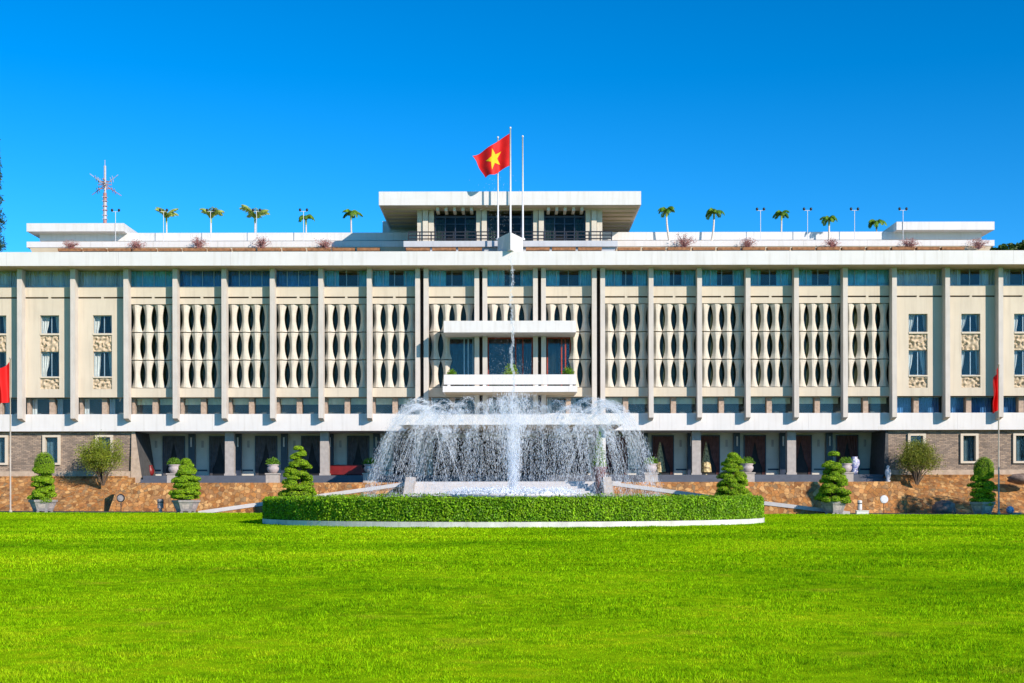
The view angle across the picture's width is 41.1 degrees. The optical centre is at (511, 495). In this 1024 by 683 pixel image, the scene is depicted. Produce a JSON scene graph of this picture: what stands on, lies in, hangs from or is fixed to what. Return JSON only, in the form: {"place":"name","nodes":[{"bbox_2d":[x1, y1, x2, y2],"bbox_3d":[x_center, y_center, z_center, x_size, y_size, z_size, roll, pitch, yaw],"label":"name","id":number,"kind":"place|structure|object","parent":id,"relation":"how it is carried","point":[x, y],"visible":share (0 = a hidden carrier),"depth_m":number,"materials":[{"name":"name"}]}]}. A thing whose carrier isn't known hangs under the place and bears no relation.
{"place":"outdoors","nodes":[
{"label":"outdoors","id":0,"kind":"place"},
{"bbox_2d":[0,512,1023,682],"bbox_3d":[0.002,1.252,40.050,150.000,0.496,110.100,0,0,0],"label":"lawn","id":1,"kind":"structure","parent":0,"point":[536,669],"depth_m":16.75,"materials":[{"name":"green plant"}]},
{"bbox_2d":[9,357,11,512],"bbox_3d":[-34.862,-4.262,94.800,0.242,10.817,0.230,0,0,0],"label":"flagpole","id":2,"kind":"object","parent":1,"relation":"on","point":[10,510],"visible":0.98,"depth_m":94.76,"materials":[{"name":"white metal"}]},
{"bbox_2d":[0,363,9,403],"bbox_3d":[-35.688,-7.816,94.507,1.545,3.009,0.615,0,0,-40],"label":"red flag","id":3,"kind":"object","parent":2,"relation":"hanging from","point":[4,387],"visible":1,"depth_m":94.71,"materials":[{"name":"red fabric"}]},
{"bbox_2d":[278,445,316,496],"bbox_3d":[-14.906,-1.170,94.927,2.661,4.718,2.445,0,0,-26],"label":"potted pine","id":4,"kind":"object","parent":1,"relation":"on","point":[298,480],"visible":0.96,"depth_m":94.47,"materials":[{"name":"green plant"}]},
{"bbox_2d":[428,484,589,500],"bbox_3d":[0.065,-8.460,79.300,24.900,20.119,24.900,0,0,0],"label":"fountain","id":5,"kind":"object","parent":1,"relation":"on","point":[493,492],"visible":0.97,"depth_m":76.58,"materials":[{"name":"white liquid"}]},
{"bbox_2d":[262,492,764,521],"bbox_3d":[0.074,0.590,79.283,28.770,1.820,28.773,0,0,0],"label":"round hedge","id":6,"kind":"object","parent":1,"relation":"on","point":[398,507],"visible":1,"depth_m":66.56,"materials":[{"name":"green plant"}]},
{"bbox_2d":[714,452,752,495],"bbox_3d":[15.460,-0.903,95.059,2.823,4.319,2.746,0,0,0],"label":"potted pine","id":7,"kind":"object","parent":1,"relation":"on","point":[735,479],"visible":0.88,"depth_m":94.42,"materials":[{"name":"green plant"}]},
{"bbox_2d":[997,363,1000,514],"bbox_3d":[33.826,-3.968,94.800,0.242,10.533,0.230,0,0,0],"label":"flagpole","id":8,"kind":"object","parent":1,"relation":"on","point":[998,364],"visible":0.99,"depth_m":94.76,"materials":[{"name":"grey metal"}]},
{"bbox_2d":[992,368,997,413],"bbox_3d":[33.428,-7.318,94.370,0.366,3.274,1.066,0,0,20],"label":"red flag","id":9,"kind":"object","parent":8,"relation":"hanging from","point":[995,397],"visible":1,"depth_m":94.37,"materials":[{"name":"red fabric"}]},
{"bbox_2d":[0,511,1023,514],"bbox_3d":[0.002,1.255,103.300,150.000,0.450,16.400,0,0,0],"label":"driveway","id":10,"kind":"structure","parent":0,"point":[197,512],"depth_m":103.19,"materials":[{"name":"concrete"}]},
{"bbox_2d":[27,452,57,511],"bbox_3d":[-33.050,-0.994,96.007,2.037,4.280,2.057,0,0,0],"label":"potted pine","id":11,"kind":"object","parent":10,"relation":"on","point":[42,495],"visible":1,"depth_m":95.50,"materials":[{"name":"green plant"}]},
{"bbox_2d":[0,476,134,510],"bbox_3d":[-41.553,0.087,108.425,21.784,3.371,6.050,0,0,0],"label":"stone embankment","id":12,"kind":"structure","parent":10,"relation":"on","point":[82,493],"depth_m":108.57,"materials":[{"name":"brown stone"}]},
{"bbox_2d":[71,432,130,485],"bbox_3d":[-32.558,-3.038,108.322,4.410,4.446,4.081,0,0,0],"label":"bush","id":13,"kind":"object","parent":12,"relation":"on","point":[92,458],"visible":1,"depth_m":108.06,"materials":[{"name":"green plant"}]},
{"bbox_2d":[168,458,200,512],"bbox_3d":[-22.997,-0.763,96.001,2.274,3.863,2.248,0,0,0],"label":"potted pine","id":14,"kind":"object","parent":10,"relation":"on","point":[186,481],"visible":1,"depth_m":95.43,"materials":[{"name":"green plant"}]},
{"bbox_2d":[198,482,403,512],"bbox_3d":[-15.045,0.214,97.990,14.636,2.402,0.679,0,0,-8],"label":"ramp wall","id":15,"kind":"structure","parent":10,"relation":"on","point":[396,488],"depth_m":98.31,"materials":[{"name":"white concrete"}]},
{"bbox_2d":[403,477,613,495],"bbox_3d":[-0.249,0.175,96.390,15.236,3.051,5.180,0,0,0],"label":"staircase","id":16,"kind":"structure","parent":10,"relation":"on","point":[412,485],"depth_m":97.87,"materials":[{"name":"white stone"}]},
{"bbox_2d":[109,482,910,512],"bbox_3d":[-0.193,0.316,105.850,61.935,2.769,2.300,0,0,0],"label":"retaining wall","id":17,"kind":"structure","parent":10,"relation":"on","point":[142,496],"depth_m":105.64,"materials":[{"name":"brown stone"}]},
{"bbox_2d":[0,191,1023,484],"bbox_3d":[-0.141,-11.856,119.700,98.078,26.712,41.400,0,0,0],"label":"palace building","id":18,"kind":"structure","parent":10,"relation":"on","point":[242,357],"depth_m":111.05,"materials":[{"name":"white paint"}]},
{"bbox_2d":[0,435,7,464],"bbox_3d":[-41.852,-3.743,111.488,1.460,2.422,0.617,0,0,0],"label":"framed window","id":19,"kind":"structure","parent":18,"relation":"in","point":[3,441],"depth_m":111.72,"materials":[{"name":"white glass"}]},
{"bbox_2d":[0,271,16,286],"bbox_3d":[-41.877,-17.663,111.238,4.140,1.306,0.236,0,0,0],"label":"top window","id":20,"kind":"structure","parent":18,"relation":"in","point":[7,279],"depth_m":111.31,"materials":[{"name":"glass"}]},
{"bbox_2d":[26,271,69,286],"bbox_3d":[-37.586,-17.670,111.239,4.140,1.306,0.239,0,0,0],"label":"top window","id":21,"kind":"structure","parent":18,"relation":"in","point":[48,278],"depth_m":111.31,"materials":[{"name":"glass"}]},
{"bbox_2d":[42,316,58,332],"bbox_3d":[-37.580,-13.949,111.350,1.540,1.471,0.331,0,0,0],"label":"small window","id":22,"kind":"structure","parent":18,"relation":"in","point":[45,319],"depth_m":111.48,"materials":[{"name":"metal"}]},
{"bbox_2d":[42,352,58,376],"bbox_3d":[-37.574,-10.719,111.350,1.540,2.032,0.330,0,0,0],"label":"small window","id":23,"kind":"structure","parent":18,"relation":"in","point":[45,355],"depth_m":111.45,"materials":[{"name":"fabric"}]},
{"bbox_2d":[42,435,60,464],"bbox_3d":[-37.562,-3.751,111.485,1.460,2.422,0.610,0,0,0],"label":"framed window","id":24,"kind":"structure","parent":18,"relation":"in","point":[52,446],"depth_m":111.31,"materials":[{"name":"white glass"}]},
{"bbox_2d":[78,271,122,286],"bbox_3d":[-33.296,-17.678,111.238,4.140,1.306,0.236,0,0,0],"label":"top window","id":25,"kind":"structure","parent":18,"relation":"in","point":[86,278],"depth_m":111.31,"materials":[{"name":"glass"}]},
{"bbox_2d":[94,352,111,375],"bbox_3d":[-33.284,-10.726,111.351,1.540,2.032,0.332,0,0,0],"label":"small window","id":26,"kind":"structure","parent":18,"relation":"in","point":[97,355],"depth_m":111.45,"materials":[{"name":"metal"}]},
{"bbox_2d":[90,165,121,222],"bbox_3d":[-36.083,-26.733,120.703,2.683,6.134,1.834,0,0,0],"label":"antenna mast","id":27,"kind":"object","parent":18,"relation":"on","point":[104,200],"visible":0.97,"depth_m":120.90,"materials":[{"name":"white metal"}]},
{"bbox_2d":[131,271,171,286],"bbox_3d":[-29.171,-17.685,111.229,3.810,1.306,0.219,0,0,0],"label":"top window","id":28,"kind":"structure","parent":18,"relation":"in","point":[138,278],"depth_m":111.31,"materials":[{"name":"glass"}]},
{"bbox_2d":[133,306,172,386],"bbox_3d":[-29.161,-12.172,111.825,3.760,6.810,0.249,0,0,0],"label":"screen window","id":29,"kind":"structure","parent":18,"relation":"in","point":[165,315],"depth_m":111.89,"materials":[{"name":"black glass"}]},
{"bbox_2d":[163,436,184,475],"bbox_3d":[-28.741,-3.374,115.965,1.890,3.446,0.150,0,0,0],"label":"doorway","id":30,"kind":"structure","parent":18,"relation":"in","point":[173,446],"depth_m":115.98,"materials":[{"name":"glass"}]},
{"bbox_2d":[180,271,220,286],"bbox_3d":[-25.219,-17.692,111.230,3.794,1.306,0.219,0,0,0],"label":"top window","id":31,"kind":"structure","parent":18,"relation":"in","point":[187,278],"depth_m":111.31,"materials":[{"name":"glass"}]},
{"bbox_2d":[182,306,221,386],"bbox_3d":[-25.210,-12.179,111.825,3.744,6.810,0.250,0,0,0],"label":"screen window","id":32,"kind":"structure","parent":18,"relation":"in","point":[191,315],"depth_m":111.91,"materials":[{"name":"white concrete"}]},
{"bbox_2d":[209,436,224,475],"bbox_3d":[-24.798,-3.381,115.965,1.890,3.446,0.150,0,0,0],"label":"doorway","id":33,"kind":"structure","parent":18,"relation":"in","point":[216,443],"depth_m":115.98,"materials":[{"name":"glass"}]},
{"bbox_2d":[228,271,269,286],"bbox_3d":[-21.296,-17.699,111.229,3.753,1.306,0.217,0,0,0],"label":"top window","id":34,"kind":"structure","parent":18,"relation":"in","point":[235,278],"depth_m":111.31,"materials":[{"name":"glass"}]},
{"bbox_2d":[230,306,269,387],"bbox_3d":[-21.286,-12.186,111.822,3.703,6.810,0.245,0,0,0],"label":"screen window","id":35,"kind":"structure","parent":18,"relation":"in","point":[239,315],"depth_m":111.91,"materials":[{"name":"black glass"}]},
{"bbox_2d":[239,204,269,232],"bbox_3d":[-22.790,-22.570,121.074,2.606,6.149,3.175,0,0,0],"label":"palm tree","id":36,"kind":"object","parent":18,"relation":"on","point":[251,213],"visible":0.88,"depth_m":120.80,"materials":[{"name":"green plant"}]},
{"bbox_2d":[255,436,277,474],"bbox_3d":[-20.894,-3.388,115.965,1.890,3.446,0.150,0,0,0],"label":"doorway","id":37,"kind":"structure","parent":18,"relation":"in","point":[265,446],"depth_m":115.98,"materials":[{"name":"glass"}]},
{"bbox_2d":[265,473,280,482],"bbox_3d":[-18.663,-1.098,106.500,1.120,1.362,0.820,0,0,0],"label":"pedestal","id":38,"kind":"object","parent":18,"relation":"on","point":[272,477],"visible":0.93,"depth_m":106.15,"materials":[{"name":"concrete"}]},
{"bbox_2d":[265,456,279,472],"bbox_3d":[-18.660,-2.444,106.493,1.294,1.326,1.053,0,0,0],"label":"urn plant","id":39,"kind":"object","parent":38,"relation":"on","point":[273,465],"visible":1,"depth_m":106.19,"materials":[{"name":"green plant"}]},
{"bbox_2d":[276,271,317,286],"bbox_3d":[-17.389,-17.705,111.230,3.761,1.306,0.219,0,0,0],"label":"top window","id":40,"kind":"structure","parent":18,"relation":"in","point":[283,278],"depth_m":111.31,"materials":[{"name":"glass"}]},
{"bbox_2d":[277,306,317,386],"bbox_3d":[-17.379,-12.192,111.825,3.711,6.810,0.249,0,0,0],"label":"screen window","id":41,"kind":"structure","parent":18,"relation":"in","point":[287,315],"depth_m":111.91,"materials":[{"name":"black glass"}]},
{"bbox_2d":[301,436,319,474],"bbox_3d":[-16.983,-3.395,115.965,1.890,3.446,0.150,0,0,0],"label":"doorway","id":42,"kind":"structure","parent":18,"relation":"in","point":[311,444],"depth_m":115.98,"materials":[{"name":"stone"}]},
{"bbox_2d":[325,271,366,286],"bbox_3d":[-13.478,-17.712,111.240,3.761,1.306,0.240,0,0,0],"label":"top window","id":43,"kind":"structure","parent":18,"relation":"in","point":[331,277],"depth_m":111.29,"materials":[{"name":"glass"}]},
{"bbox_2d":[325,306,366,386],"bbox_3d":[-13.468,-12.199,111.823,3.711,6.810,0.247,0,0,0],"label":"screen window","id":44,"kind":"structure","parent":18,"relation":"in","point":[335,315],"depth_m":111.91,"materials":[{"name":"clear glass"}]},
{"bbox_2d":[330,465,364,474],"bbox_3d":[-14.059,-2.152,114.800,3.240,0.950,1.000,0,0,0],"label":"red banner","id":45,"kind":"object","parent":18,"relation":"on","point":[346,469],"visible":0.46,"depth_m":115.05,"materials":[{"name":"red fabric"}]},
{"bbox_2d":[347,436,368,472],"bbox_3d":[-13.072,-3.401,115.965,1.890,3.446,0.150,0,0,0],"label":"doorway","id":46,"kind":"structure","parent":18,"relation":"in","point":[357,446],"depth_m":115.98,"materials":[{"name":"glass"}]},
{"bbox_2d":[362,473,377,482],"bbox_3d":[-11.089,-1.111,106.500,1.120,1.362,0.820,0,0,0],"label":"pedestal","id":47,"kind":"object","parent":18,"relation":"on","point":[369,477],"visible":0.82,"depth_m":106.15,"materials":[{"name":"stone"}]},
{"bbox_2d":[363,457,377,472],"bbox_3d":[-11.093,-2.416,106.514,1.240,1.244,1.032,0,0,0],"label":"urn plant","id":48,"kind":"object","parent":47,"relation":"on","point":[370,465],"visible":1,"depth_m":106.20,"materials":[{"name":"green plant"}]},
{"bbox_2d":[373,270,414,285],"bbox_3d":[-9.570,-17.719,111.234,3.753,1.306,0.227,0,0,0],"label":"top window","id":49,"kind":"structure","parent":18,"relation":"in","point":[380,278],"depth_m":111.31,"materials":[{"name":"glass"}]},
{"bbox_2d":[373,306,414,386],"bbox_3d":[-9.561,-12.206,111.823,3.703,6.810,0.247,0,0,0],"label":"screen window","id":50,"kind":"structure","parent":18,"relation":"in","point":[394,314],"depth_m":111.89,"materials":[{"name":"black glass"}]},
{"bbox_2d":[393,436,414,474],"bbox_3d":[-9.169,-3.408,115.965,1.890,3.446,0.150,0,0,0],"label":"doorway","id":51,"kind":"structure","parent":18,"relation":"in","point":[403,446],"depth_m":115.98,"materials":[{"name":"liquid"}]},
{"bbox_2d":[429,271,473,285],"bbox_3d":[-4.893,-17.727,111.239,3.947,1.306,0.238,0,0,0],"label":"top window","id":52,"kind":"structure","parent":18,"relation":"in","point":[436,278],"depth_m":111.31,"materials":[{"name":"glass"}]},
{"bbox_2d":[429,306,474,386],"bbox_3d":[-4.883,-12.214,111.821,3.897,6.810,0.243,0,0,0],"label":"screen window","id":53,"kind":"structure","parent":18,"relation":"in","point":[463,313],"depth_m":111.91,"materials":[{"name":"black glass"}]},
{"bbox_2d":[434,211,475,240],"bbox_3d":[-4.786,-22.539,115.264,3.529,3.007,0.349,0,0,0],"label":"pavilion window","id":54,"kind":"structure","parent":18,"relation":"in","point":[440,225],"depth_m":115.38,"materials":[{"name":"black glass"}]},
{"bbox_2d":[449,337,473,385],"bbox_3d":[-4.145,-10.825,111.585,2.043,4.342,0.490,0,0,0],"label":"balcony window","id":55,"kind":"structure","parent":18,"relation":"in","point":[461,349],"depth_m":111.81,"materials":[{"name":"glass"}]},
{"bbox_2d":[487,270,532,285],"bbox_3d":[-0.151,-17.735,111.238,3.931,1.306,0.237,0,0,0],"label":"top window","id":56,"kind":"structure","parent":18,"relation":"in","point":[494,278],"depth_m":111.31,"materials":[{"name":"glass"}]},
{"bbox_2d":[487,305,532,385],"bbox_3d":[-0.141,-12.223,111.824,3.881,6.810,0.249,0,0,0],"label":"screen window","id":57,"kind":"structure","parent":18,"relation":"in","point":[521,313],"depth_m":111.91,"materials":[{"name":"black glass"}]},
{"bbox_2d":[487,211,532,240],"bbox_3d":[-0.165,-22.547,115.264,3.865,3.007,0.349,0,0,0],"label":"pavilion window","id":58,"kind":"structure","parent":18,"relation":"in","point":[492,224],"depth_m":115.38,"materials":[{"name":"black glass"}]},
{"bbox_2d":[509,127,511,232],"bbox_3d":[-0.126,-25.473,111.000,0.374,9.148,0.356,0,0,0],"label":"flagpole","id":59,"kind":"object","parent":18,"relation":"on","point":[510,180],"visible":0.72,"depth_m":110.93,"materials":[{"name":"white metal"}]},
{"bbox_2d":[473,134,509,177],"bbox_3d":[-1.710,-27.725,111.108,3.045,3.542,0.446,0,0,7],"label":"national flag","id":60,"kind":"object","parent":59,"relation":"attached to","point":[494,158],"visible":1,"depth_m":111.08,"materials":[{"name":"red fabric"}]},
{"bbox_2d":[488,337,532,385],"bbox_3d":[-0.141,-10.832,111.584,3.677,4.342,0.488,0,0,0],"label":"balcony window","id":61,"kind":"structure","parent":18,"relation":"in","point":[516,351],"depth_m":111.81,"materials":[{"name":"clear glass"}]},
{"bbox_2d":[433,438,587,474],"bbox_3d":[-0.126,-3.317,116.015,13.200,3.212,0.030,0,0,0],"label":"entrance door","id":62,"kind":"structure","parent":18,"relation":"in","point":[451,456],"depth_m":116.00,"materials":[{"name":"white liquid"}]},
{"bbox_2d":[522,135,524,240],"bbox_3d":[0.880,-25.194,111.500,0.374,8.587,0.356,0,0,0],"label":"flagpole","id":63,"kind":"object","parent":18,"relation":"on","point":[522,194],"visible":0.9,"depth_m":111.44,"materials":[{"name":"white metal"}]},
{"bbox_2d":[547,337,570,385],"bbox_3d":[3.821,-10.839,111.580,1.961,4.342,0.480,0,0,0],"label":"balcony window","id":64,"kind":"structure","parent":18,"relation":"in","point":[557,347],"depth_m":111.81,"materials":[{"name":"blue glass"}]},
{"bbox_2d":[544,211,584,240],"bbox_3d":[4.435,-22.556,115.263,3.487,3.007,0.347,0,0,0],"label":"pavilion window","id":65,"kind":"structure","parent":18,"relation":"in","point":[549,225],"depth_m":115.38,"materials":[{"name":"black glass"}]},
{"bbox_2d":[546,270,590,285],"bbox_3d":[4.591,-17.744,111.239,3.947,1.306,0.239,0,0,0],"label":"top window","id":66,"kind":"structure","parent":18,"relation":"in","point":[552,277],"depth_m":111.31,"materials":[{"name":"glass"}]},
{"bbox_2d":[546,305,590,385],"bbox_3d":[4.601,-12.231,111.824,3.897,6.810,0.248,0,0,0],"label":"screen window","id":67,"kind":"structure","parent":18,"relation":"in","point":[568,314],"depth_m":111.91,"materials":[{"name":"black glass"}]},
{"bbox_2d":[606,435,627,474],"bbox_3d":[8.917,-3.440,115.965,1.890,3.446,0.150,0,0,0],"label":"doorway","id":68,"kind":"structure","parent":18,"relation":"in","point":[616,445],"depth_m":115.98,"materials":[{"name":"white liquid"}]},
{"bbox_2d":[605,270,647,285],"bbox_3d":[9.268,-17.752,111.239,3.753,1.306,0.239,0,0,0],"label":"top window","id":69,"kind":"structure","parent":18,"relation":"in","point":[640,277],"depth_m":111.31,"materials":[{"name":"glass"}]},
{"bbox_2d":[605,305,647,386],"bbox_3d":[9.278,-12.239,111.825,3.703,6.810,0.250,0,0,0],"label":"screen window","id":70,"kind":"structure","parent":18,"relation":"in","point":[614,314],"depth_m":111.89,"materials":[{"name":"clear glass"}]},
{"bbox_2d":[655,442,665,474],"bbox_3d":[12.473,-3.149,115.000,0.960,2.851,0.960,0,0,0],"label":"ornament tree","id":71,"kind":"object","parent":18,"relation":"on","point":[660,466],"visible":0.84,"depth_m":114.73,"materials":[{"name":"green plant"}]},
{"bbox_2d":[652,435,673,474],"bbox_3d":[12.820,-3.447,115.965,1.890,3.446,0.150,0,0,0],"label":"doorway","id":72,"kind":"structure","parent":18,"relation":"in","point":[667,441],"depth_m":115.98,"materials":[{"name":"brown wood"}]},
{"bbox_2d":[658,206,674,240],"bbox_3d":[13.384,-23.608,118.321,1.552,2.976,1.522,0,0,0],"label":"palm tree","id":73,"kind":"object","parent":18,"relation":"on","point":[668,210],"visible":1,"depth_m":118.23,"materials":[{"name":"green plant"}]},
{"bbox_2d":[653,270,695,285],"bbox_3d":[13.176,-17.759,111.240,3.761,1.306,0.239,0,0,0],"label":"top window","id":74,"kind":"structure","parent":18,"relation":"in","point":[660,277],"depth_m":111.31,"materials":[{"name":"glass"}]},
{"bbox_2d":[654,305,694,386],"bbox_3d":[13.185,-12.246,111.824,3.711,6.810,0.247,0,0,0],"label":"screen window","id":75,"kind":"structure","parent":18,"relation":"in","point":[662,314],"depth_m":111.89,"materials":[{"name":"black glass"}]},
{"bbox_2d":[701,442,711,474],"bbox_3d":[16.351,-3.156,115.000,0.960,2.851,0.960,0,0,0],"label":"ornament tree","id":76,"kind":"object","parent":18,"relation":"on","point":[705,466],"visible":0.88,"depth_m":114.74,"materials":[{"name":"green plant"}]},
{"bbox_2d":[701,435,719,474],"bbox_3d":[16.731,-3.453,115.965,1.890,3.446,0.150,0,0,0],"label":"doorway","id":77,"kind":"structure","parent":18,"relation":"in","point":[713,441],"depth_m":115.98,"materials":[{"name":"brown wood"}]},
{"bbox_2d":[705,208,724,239],"bbox_3d":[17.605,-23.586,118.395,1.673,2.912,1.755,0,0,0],"label":"palm tree","id":78,"kind":"object","parent":18,"relation":"on","point":[710,212],"visible":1,"depth_m":118.23,"materials":[{"name":"green plant"}]},
{"bbox_2d":[702,305,742,386],"bbox_3d":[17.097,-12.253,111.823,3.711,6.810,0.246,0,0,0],"label":"screen window","id":79,"kind":"structure","parent":18,"relation":"in","point":[710,314],"depth_m":111.91,"materials":[{"name":"black glass"}]},
{"bbox_2d":[702,270,743,285],"bbox_3d":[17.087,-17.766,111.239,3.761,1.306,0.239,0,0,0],"label":"top window","id":80,"kind":"structure","parent":18,"relation":"in","point":[709,277],"depth_m":111.31,"materials":[{"name":"glass"}]},
{"bbox_2d":[744,435,765,474],"bbox_3d":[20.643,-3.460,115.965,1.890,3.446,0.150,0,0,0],"label":"doorway","id":81,"kind":"structure","parent":18,"relation":"in","point":[754,445],"depth_m":115.98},
{"bbox_2d":[750,270,791,285],"bbox_3d":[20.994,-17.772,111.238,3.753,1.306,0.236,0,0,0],"label":"top window","id":82,"kind":"structure","parent":18,"relation":"in","point":[783,277],"depth_m":111.31,"materials":[{"name":"glass"}]},
{"bbox_2d":[751,305,790,385],"bbox_3d":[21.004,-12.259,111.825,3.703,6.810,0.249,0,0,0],"label":"screen window","id":83,"kind":"structure","parent":18,"relation":"in","point":[769,314],"depth_m":111.91,"materials":[{"name":"black glass"}]},
{"bbox_2d":[796,435,811,474],"bbox_3d":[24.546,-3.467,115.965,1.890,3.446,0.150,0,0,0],"label":"doorway","id":84,"kind":"structure","parent":18,"relation":"in","point":[803,442],"depth_m":115.98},
{"bbox_2d":[799,305,838,386],"bbox_3d":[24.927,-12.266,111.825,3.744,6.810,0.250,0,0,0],"label":"screen window","id":85,"kind":"structure","parent":18,"relation":"in","point":[806,314],"depth_m":111.89,"materials":[{"name":"black glass"}]},
{"bbox_2d":[799,270,839,285],"bbox_3d":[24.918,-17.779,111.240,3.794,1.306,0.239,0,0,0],"label":"top window","id":86,"kind":"structure","parent":18,"relation":"in","point":[805,276],"depth_m":111.31,"materials":[{"name":"glass"}]},
{"bbox_2d":[836,435,857,471],"bbox_3d":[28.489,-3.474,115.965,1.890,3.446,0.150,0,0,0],"label":"doorway","id":87,"kind":"structure","parent":18,"relation":"in","point":[846,445],"depth_m":115.95,"materials":[{"name":"brown wood"}]},
{"bbox_2d":[848,305,886,385],"bbox_3d":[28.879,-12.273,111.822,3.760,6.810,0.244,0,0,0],"label":"screen window","id":88,"kind":"structure","parent":18,"relation":"in","point":[877,314],"depth_m":111.91,"materials":[{"name":"black glass"}]},
{"bbox_2d":[848,270,888,285],"bbox_3d":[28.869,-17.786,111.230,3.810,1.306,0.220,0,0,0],"label":"top window","id":89,"kind":"structure","parent":18,"relation":"in","point":[855,277],"depth_m":111.31,"materials":[{"name":"glass"}]},
{"bbox_2d":[897,397,911,412],"bbox_3d":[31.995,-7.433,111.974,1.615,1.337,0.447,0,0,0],"label":"lower window","id":90,"kind":"structure","parent":18,"relation":"in","point":[903,403],"depth_m":112.13,"materials":[{"name":"glass"}]},
{"bbox_2d":[909,351,925,374],"bbox_3d":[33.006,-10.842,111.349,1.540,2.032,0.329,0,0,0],"label":"small window","id":91,"kind":"structure","parent":18,"relation":"in","point":[922,354],"depth_m":111.45,"materials":[{"name":"glass"}]},
{"bbox_2d":[897,270,941,285],"bbox_3d":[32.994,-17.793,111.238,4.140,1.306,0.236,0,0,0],"label":"top window","id":92,"kind":"structure","parent":18,"relation":"in","point":[904,277],"depth_m":111.31,"materials":[{"name":"glass"}]},
{"bbox_2d":[919,397,939,412],"bbox_3d":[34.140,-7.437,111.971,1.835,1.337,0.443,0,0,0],"label":"lower window","id":93,"kind":"structure","parent":18,"relation":"in","point":[926,404],"depth_m":112.16,"materials":[{"name":"glass"}]},
{"bbox_2d":[950,397,964,412],"bbox_3d":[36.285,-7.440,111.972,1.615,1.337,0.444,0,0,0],"label":"lower window","id":94,"kind":"structure","parent":18,"relation":"in","point":[956,403],"depth_m":112.13,"materials":[{"name":"glass"}]},
{"bbox_2d":[960,434,978,462],"bbox_3d":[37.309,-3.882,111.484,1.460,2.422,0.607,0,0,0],"label":"framed window","id":95,"kind":"structure","parent":18,"relation":"in","point":[969,449],"depth_m":111.72,"materials":[{"name":"blue glass"}]},
{"bbox_2d":[961,314,978,331],"bbox_3d":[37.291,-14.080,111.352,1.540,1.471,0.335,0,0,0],"label":"small window","id":96,"kind":"structure","parent":18,"relation":"in","point":[963,316],"depth_m":111.45,"materials":[{"name":"metal"}]},
{"bbox_2d":[961,350,978,374],"bbox_3d":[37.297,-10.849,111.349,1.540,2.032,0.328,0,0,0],"label":"small window","id":97,"kind":"structure","parent":18,"relation":"in","point":[962,351],"depth_m":111.45,"materials":[{"name":"glass"}]},
{"bbox_2d":[950,269,994,284],"bbox_3d":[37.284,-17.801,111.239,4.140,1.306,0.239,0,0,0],"label":"top window","id":98,"kind":"structure","parent":18,"relation":"in","point":[986,277],"depth_m":111.31,"materials":[{"name":"glass"}]},
{"bbox_2d":[971,397,991,412],"bbox_3d":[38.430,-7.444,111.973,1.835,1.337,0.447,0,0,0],"label":"lower window","id":99,"kind":"structure","parent":18,"relation":"in","point":[978,404],"depth_m":112.16,"materials":[{"name":"glass"}]},
{"bbox_2d":[1003,397,1016,412],"bbox_3d":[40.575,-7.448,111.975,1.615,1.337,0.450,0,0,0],"label":"lower window","id":100,"kind":"structure","parent":18,"relation":"in","point":[1009,402],"depth_m":112.13,"materials":[{"name":"glass"}]},
{"bbox_2d":[1013,433,1023,462],"bbox_3d":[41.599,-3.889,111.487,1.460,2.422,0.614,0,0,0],"label":"framed window","id":101,"kind":"structure","parent":18,"relation":"in","point":[1018,438],"depth_m":111.72,"materials":[{"name":"blue glass"}]},
{"bbox_2d":[592,431,606,495],"bbox_3d":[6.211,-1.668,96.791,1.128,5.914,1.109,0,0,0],"label":"tall urn plant","id":102,"kind":"object","parent":10,"relation":"on","point":[599,472],"visible":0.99,"depth_m":96.59,"materials":[{"name":"green plant"}]},
{"bbox_2d":[612,482,849,513],"bbox_3d":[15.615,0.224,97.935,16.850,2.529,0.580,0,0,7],"label":"ramp wall","id":103,"kind":"structure","parent":10,"relation":"on","point":[769,507],"depth_m":98.08,"materials":[{"name":"white stone"}]},
{"bbox_2d":[814,451,851,513],"bbox_3d":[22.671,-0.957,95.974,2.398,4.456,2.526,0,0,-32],"label":"potted pine","id":104,"kind":"object","parent":10,"relation":"on","point":[834,480],"visible":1,"depth_m":95.41,"materials":[{"name":"green plant"}]},
{"bbox_2d":[931,500,955,513],"bbox_3d":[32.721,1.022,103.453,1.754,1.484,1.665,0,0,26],"label":"boulder","id":105,"kind":"object","parent":10,"relation":"on","point":[943,507],"visible":0.72,"depth_m":102.92,"materials":[{"name":"grey stone"}]},
{"bbox_2d":[883,474,1023,512],"bbox_3d":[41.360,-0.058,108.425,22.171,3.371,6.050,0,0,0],"label":"stone embankment","id":106,"kind":"structure","parent":10,"relation":"on","point":[926,493],"depth_m":108.38,"materials":[{"name":"brown stone"}]},
{"bbox_2d":[890,435,946,484],"bbox_3d":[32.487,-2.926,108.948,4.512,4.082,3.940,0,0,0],"label":"bush","id":107,"kind":"object","parent":106,"relation":"on","point":[922,456],"visible":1,"depth_m":108.41,"materials":[{"name":"green plant"}]},
{"bbox_2d":[966,457,996,513],"bbox_3d":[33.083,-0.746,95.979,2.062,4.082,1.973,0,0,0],"label":"potted pine","id":108,"kind":"object","parent":10,"relation":"on","point":[982,494],"visible":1,"depth_m":95.50,"materials":[{"name":"green plant"}]},
{"bbox_2d":[0,0,1023,251],"label":"sky","id":109,"kind":"structure","parent":0,"point":[736,108],"materials":[{"name":"blue"}]},
{"label":"ground","id":110,"kind":"structure","parent":0,"visible":0},
{"bbox_2d":[0,139,6,250],"bbox_3d":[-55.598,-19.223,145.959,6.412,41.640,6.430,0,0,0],"label":"conifer tree","id":111,"kind":"object","parent":110,"relation":"on","point":[3,246],"visible":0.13,"depth_m":146.25,"materials":[{"name":"green plant"}]},
{"bbox_2d":[263,517,763,527],"bbox_3d":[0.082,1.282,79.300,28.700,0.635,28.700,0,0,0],"label":"kerb","id":112,"kind":"structure","parent":110,"relation":"on","point":[520,524],"depth_m":66.27,"materials":[{"name":"concrete"}]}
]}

